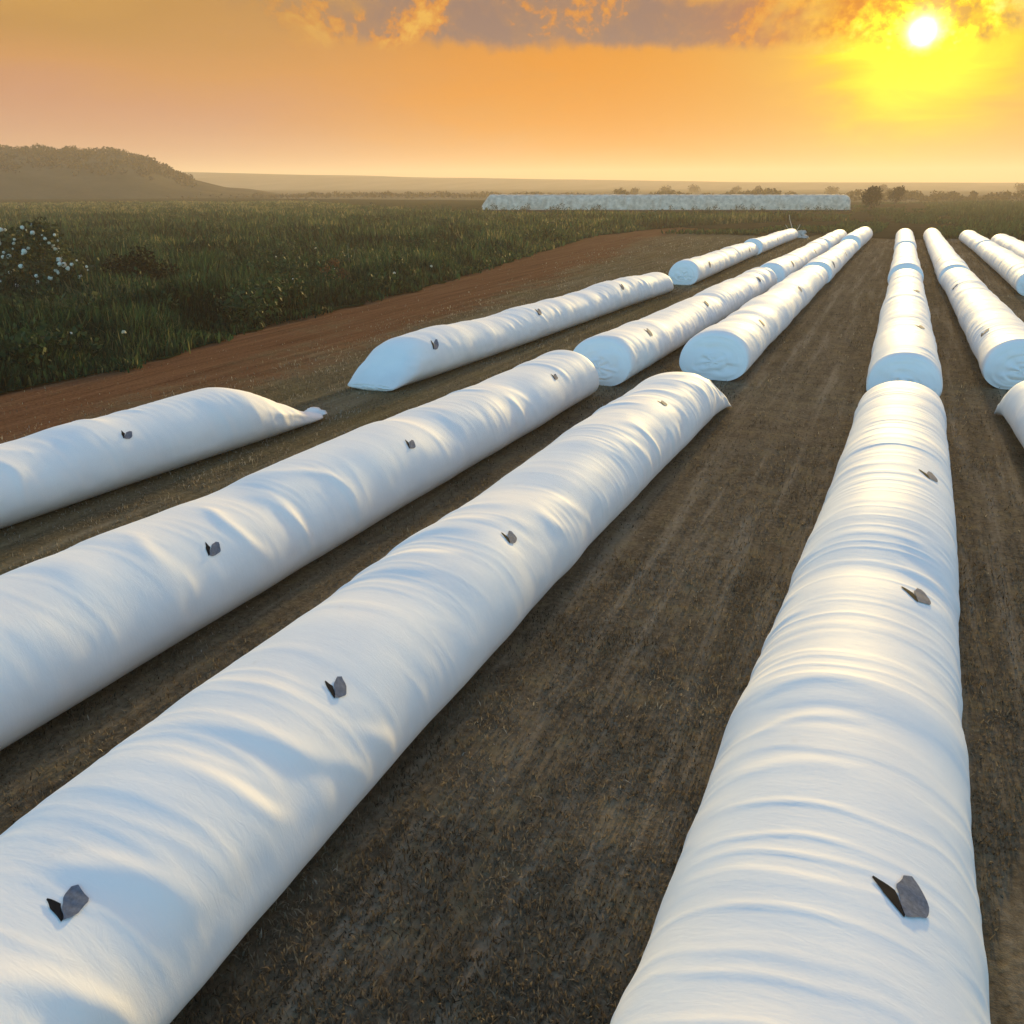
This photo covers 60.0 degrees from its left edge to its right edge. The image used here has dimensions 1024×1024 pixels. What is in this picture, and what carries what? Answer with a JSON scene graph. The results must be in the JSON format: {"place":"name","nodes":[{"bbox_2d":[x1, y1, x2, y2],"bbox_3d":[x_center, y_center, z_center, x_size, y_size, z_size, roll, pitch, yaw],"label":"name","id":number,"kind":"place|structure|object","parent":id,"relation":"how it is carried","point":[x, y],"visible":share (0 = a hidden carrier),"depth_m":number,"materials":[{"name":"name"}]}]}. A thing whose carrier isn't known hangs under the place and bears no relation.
{"place":"outdoors","nodes":[
{"label":"outdoors","id":0,"kind":"place"},
{"bbox_2d":[0,150,280,199],"bbox_3d":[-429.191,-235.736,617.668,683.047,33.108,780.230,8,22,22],"label":"hill","id":1,"kind":"structure","parent":0,"point":[28,181],"depth_m":514.70,"materials":[{"name":"green plant"}]},
{"bbox_2d":[0,143,196,187],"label":"woodland","id":2,"kind":"object","parent":1,"relation":"on","point":[49,153],"visible":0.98,"depth_m":574.24,"materials":[{"name":"green plant"}]},
{"bbox_2d":[0,198,984,392],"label":"meadow","id":3,"kind":"structure","parent":0,"point":[462,204],"depth_m":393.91,"materials":[{"name":"plant"}]},
{"bbox_2d":[0,217,95,287],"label":"flowering bush","id":4,"kind":"object","parent":3,"relation":"on","point":[58,262],"visible":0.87,"depth_m":62.41,"materials":[{"name":"green plant"}]},
{"bbox_2d":[100,245,184,281],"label":"bush","id":5,"kind":"object","parent":3,"relation":"on","point":[141,264],"visible":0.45,"depth_m":65.52,"materials":[{"name":"green plant"}]},
{"bbox_2d":[320,258,347,281],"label":"weed clump","id":6,"kind":"object","parent":3,"relation":"on","point":[342,273],"visible":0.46,"depth_m":69.61,"materials":[{"name":"green plant"}]},
{"bbox_2d":[0,227,1023,1023],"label":"field","id":7,"kind":"structure","parent":0,"point":[240,357],"depth_m":17.44,"materials":[{"name":"soil"}]},
{"bbox_2d":[0,387,326,528],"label":"grain bag","id":8,"kind":"object","parent":7,"relation":"on","point":[48,470],"visible":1,"depth_m":24.57,"materials":[{"name":"white plastic"}]},
{"bbox_2d":[0,350,598,750],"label":"grain bag","id":9,"kind":"object","parent":7,"relation":"on","point":[83,620],"visible":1,"depth_m":17.13,"materials":[{"name":"white plastic"}]},
{"bbox_2d":[0,372,730,1023],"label":"grain bag","id":10,"kind":"object","parent":7,"relation":"on","point":[152,870],"visible":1,"depth_m":10.69,"materials":[{"name":"white plastic"}]},
{"bbox_2d":[348,272,673,390],"bbox_3d":[3.297,-12.254,53.423,2.888,1.917,41.164,10,22,25],"label":"grain bag","id":11,"kind":"object","parent":7,"relation":"on","point":[394,363],"visible":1,"depth_m":42.73,"materials":[{"name":"white plastic"}]},
{"bbox_2d":[0,236,1023,1023],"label":"stubble","id":12,"kind":"object","parent":7,"relation":"on","point":[452,1000],"visible":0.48,"depth_m":12.54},
{"bbox_2d":[573,267,776,385],"bbox_3d":[11.927,-12.551,54.222,2.920,1.920,39.891,9,22,23],"label":"grain bag","id":13,"kind":"object","parent":7,"relation":"on","point":[618,355],"visible":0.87,"depth_m":42.86,"materials":[{"name":"white plastic"}]},
{"bbox_2d":[668,242,757,284],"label":"grain bag","id":14,"kind":"object","parent":7,"relation":"on","point":[691,271],"visible":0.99,"depth_m":79.21,"materials":[{"name":"white plastic"}]},
{"bbox_2d":[679,265,828,380],"bbox_3d":[16.877,-13.364,56.317,3.084,1.989,41.872,8,22,22],"label":"grain bag","id":15,"kind":"object","parent":7,"relation":"on","point":[733,346],"visible":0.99,"depth_m":41.25,"materials":[{"name":"white plastic"}]},
{"bbox_2d":[744,228,797,254],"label":"grain bag","id":16,"kind":"object","parent":7,"relation":"on","point":[769,241],"visible":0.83,"depth_m":115.36,"materials":[{"name":"white plastic"}]},
{"bbox_2d":[760,239,828,282],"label":"grain bag","id":17,"kind":"object","parent":7,"relation":"on","point":[783,267],"visible":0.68,"depth_m":82.29,"materials":[{"name":"white plastic"}]},
{"bbox_2d":[786,215,808,237],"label":"torn plastic","id":18,"kind":"object","parent":7,"relation":"on","point":[801,233],"visible":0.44,"depth_m":138.59,"materials":[{"name":"white plastic"}]},
{"bbox_2d":[610,381,990,1023],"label":"grain bag","id":19,"kind":"object","parent":7,"relation":"on","point":[824,872],"visible":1,"depth_m":9.49,"materials":[{"name":"white plastic"}]},
{"bbox_2d":[804,239,858,283],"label":"grain bag","id":20,"kind":"object","parent":7,"relation":"on","point":[832,261],"visible":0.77,"depth_m":82.81,"materials":[{"name":"white plastic"}]},
{"bbox_2d":[818,229,846,249],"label":"grain bag","id":21,"kind":"object","parent":7,"relation":"on","point":[833,238],"visible":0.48,"depth_m":116.34,"materials":[{"name":"white plastic"}]},
{"bbox_2d":[840,227,872,249],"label":"grain bag","id":22,"kind":"object","parent":7,"relation":"on","point":[861,236],"visible":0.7,"depth_m":114.44,"materials":[{"name":"white plastic"}]},
{"bbox_2d":[866,269,942,396],"bbox_3d":[23.204,-11.830,52.143,2.954,2.012,43.053,8,22,22],"label":"grain bag","id":23,"kind":"object","parent":7,"relation":"on","point":[904,347],"visible":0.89,"depth_m":37.55,"materials":[{"name":"white plastic"}]},
{"bbox_2d":[894,228,916,249],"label":"grain bag","id":24,"kind":"object","parent":7,"relation":"on","point":[903,235],"visible":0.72,"depth_m":111.20,"materials":[{"name":"white plastic"}]},
{"bbox_2d":[888,242,923,283],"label":"grain bag","id":25,"kind":"object","parent":7,"relation":"on","point":[905,255],"visible":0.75,"depth_m":79.47,"materials":[{"name":"white plastic"}]},
{"bbox_2d":[923,228,969,284],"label":"grain bag","id":26,"kind":"object","parent":7,"relation":"on","point":[944,256],"visible":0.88,"depth_m":87.40,"materials":[{"name":"white plastic"}]},
{"bbox_2d":[959,230,992,251],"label":"grain bag","id":27,"kind":"object","parent":7,"relation":"on","point":[971,239],"visible":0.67,"depth_m":115.15,"materials":[{"name":"white plastic"}]},
{"bbox_2d":[940,267,1023,389],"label":"grain bag","id":28,"kind":"object","parent":7,"relation":"on","point":[991,324],"visible":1,"depth_m":42.60,"materials":[{"name":"white plastic"}]},
{"bbox_2d":[975,241,1023,295],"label":"grain bag","id":29,"kind":"object","parent":7,"relation":"on","point":[1007,265],"visible":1,"depth_m":79.89,"materials":[{"name":"white plastic"}]},
{"bbox_2d":[991,234,1023,257],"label":"grain bag","id":30,"kind":"object","parent":7,"relation":"on","point":[1013,244],"visible":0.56,"depth_m":103.59,"materials":[{"name":"white plastic"}]},
{"bbox_2d":[994,381,1023,447],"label":"grain bag","id":31,"kind":"object","parent":7,"relation":"on","point":[1010,407],"visible":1,"depth_m":29.53,"materials":[{"name":"white plastic"}]},
{"bbox_2d":[0,0,1023,182],"label":"sky","id":32,"kind":"structure","parent":0,"point":[648,90],"materials":[{"name":"orange"}]},
{"bbox_2d":[184,172,1023,189],"bbox_3d":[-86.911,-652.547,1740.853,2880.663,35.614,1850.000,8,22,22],"label":"ridge","id":33,"kind":"structure","parent":0,"point":[259,181],"depth_m":1519.48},
{"bbox_2d":[254,189,1019,202],"bbox_3d":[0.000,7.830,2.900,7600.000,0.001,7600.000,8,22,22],"label":"ground","id":34,"kind":"structure","parent":0,"point":[965,192],"depth_m":974.32,"materials":[{"name":"green plant"}]},
{"bbox_2d":[160,191,610,199],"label":"scrub","id":35,"kind":"object","parent":34,"relation":"on","point":[374,194],"visible":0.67,"depth_m":575.57,"materials":[{"name":"green plant"}]},
{"bbox_2d":[629,187,640,193],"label":"tree","id":36,"kind":"object","parent":34,"relation":"on","point":[634,190],"visible":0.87,"depth_m":688.30,"materials":[{"name":"green plant"}]},
{"bbox_2d":[659,185,671,192],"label":"tree","id":37,"kind":"object","parent":34,"relation":"on","point":[664,188],"visible":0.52,"depth_m":749.98,"materials":[{"name":"green plant"}]},
{"bbox_2d":[688,183,700,191],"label":"tree","id":38,"kind":"object","parent":34,"relation":"on","point":[692,187],"visible":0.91,"depth_m":885.22,"materials":[{"name":"green plant"}]},
{"bbox_2d":[732,186,741,192],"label":"tree","id":39,"kind":"object","parent":34,"relation":"on","point":[735,189],"visible":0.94,"depth_m":825.33,"materials":[{"name":"green plant"}]},
{"bbox_2d":[614,187,1023,201],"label":"hedgerow","id":40,"kind":"object","parent":34,"relation":"on","point":[949,196],"visible":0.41,"depth_m":461.04,"materials":[{"name":"green plant"}]},
{"bbox_2d":[824,186,839,193],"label":"tree","id":41,"kind":"object","parent":34,"relation":"on","point":[831,190],"visible":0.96,"depth_m":749.25,"materials":[{"name":"green plant"}]},
{"bbox_2d":[879,184,887,192],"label":"tree","id":42,"kind":"object","parent":34,"relation":"on","point":[883,187],"visible":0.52,"depth_m":750.65,"materials":[{"name":"green plant"}]},
{"bbox_2d":[929,190,945,196],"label":"tree","id":43,"kind":"object","parent":34,"relation":"on","point":[939,193],"visible":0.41,"depth_m":487.44,"materials":[{"name":"green plant"}]},
{"bbox_2d":[969,191,978,196],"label":"tree","id":44,"kind":"object","parent":34,"relation":"on","point":[974,194],"visible":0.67,"depth_m":486.45,"materials":[{"name":"green plant"}]},
{"bbox_2d":[1014,183,1023,191],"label":"tree","id":45,"kind":"object","parent":34,"relation":"on","point":[1019,187],"visible":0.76,"depth_m":798.78,"materials":[{"name":"green plant"}]},
{"bbox_2d":[484,202,1023,240],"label":"ploughed field","id":46,"kind":"structure","parent":0,"point":[892,229],"depth_m":182.99,"materials":[{"name":"soil"}]},
{"bbox_2d":[481,194,851,211],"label":"covered stack","id":47,"kind":"object","parent":46,"relation":"on","point":[701,202],"visible":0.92,"depth_m":267.22,"materials":[{"name":"white plastic"}]},
{"bbox_2d":[661,199,1023,239],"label":"weeds","id":48,"kind":"object","parent":46,"relation":"on","point":[988,225],"visible":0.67,"depth_m":186.04,"materials":[{"name":"green plant"}]},
{"bbox_2d":[861,185,882,209],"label":"tree","id":49,"kind":"object","parent":46,"relation":"on","point":[870,197],"visible":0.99,"depth_m":278.92,"materials":[{"name":"green plant"}]},
{"bbox_2d":[888,185,905,204],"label":"tree","id":50,"kind":"object","parent":46,"relation":"on","point":[898,193],"visible":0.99,"depth_m":351.62,"materials":[{"name":"green plant"}]}
]}

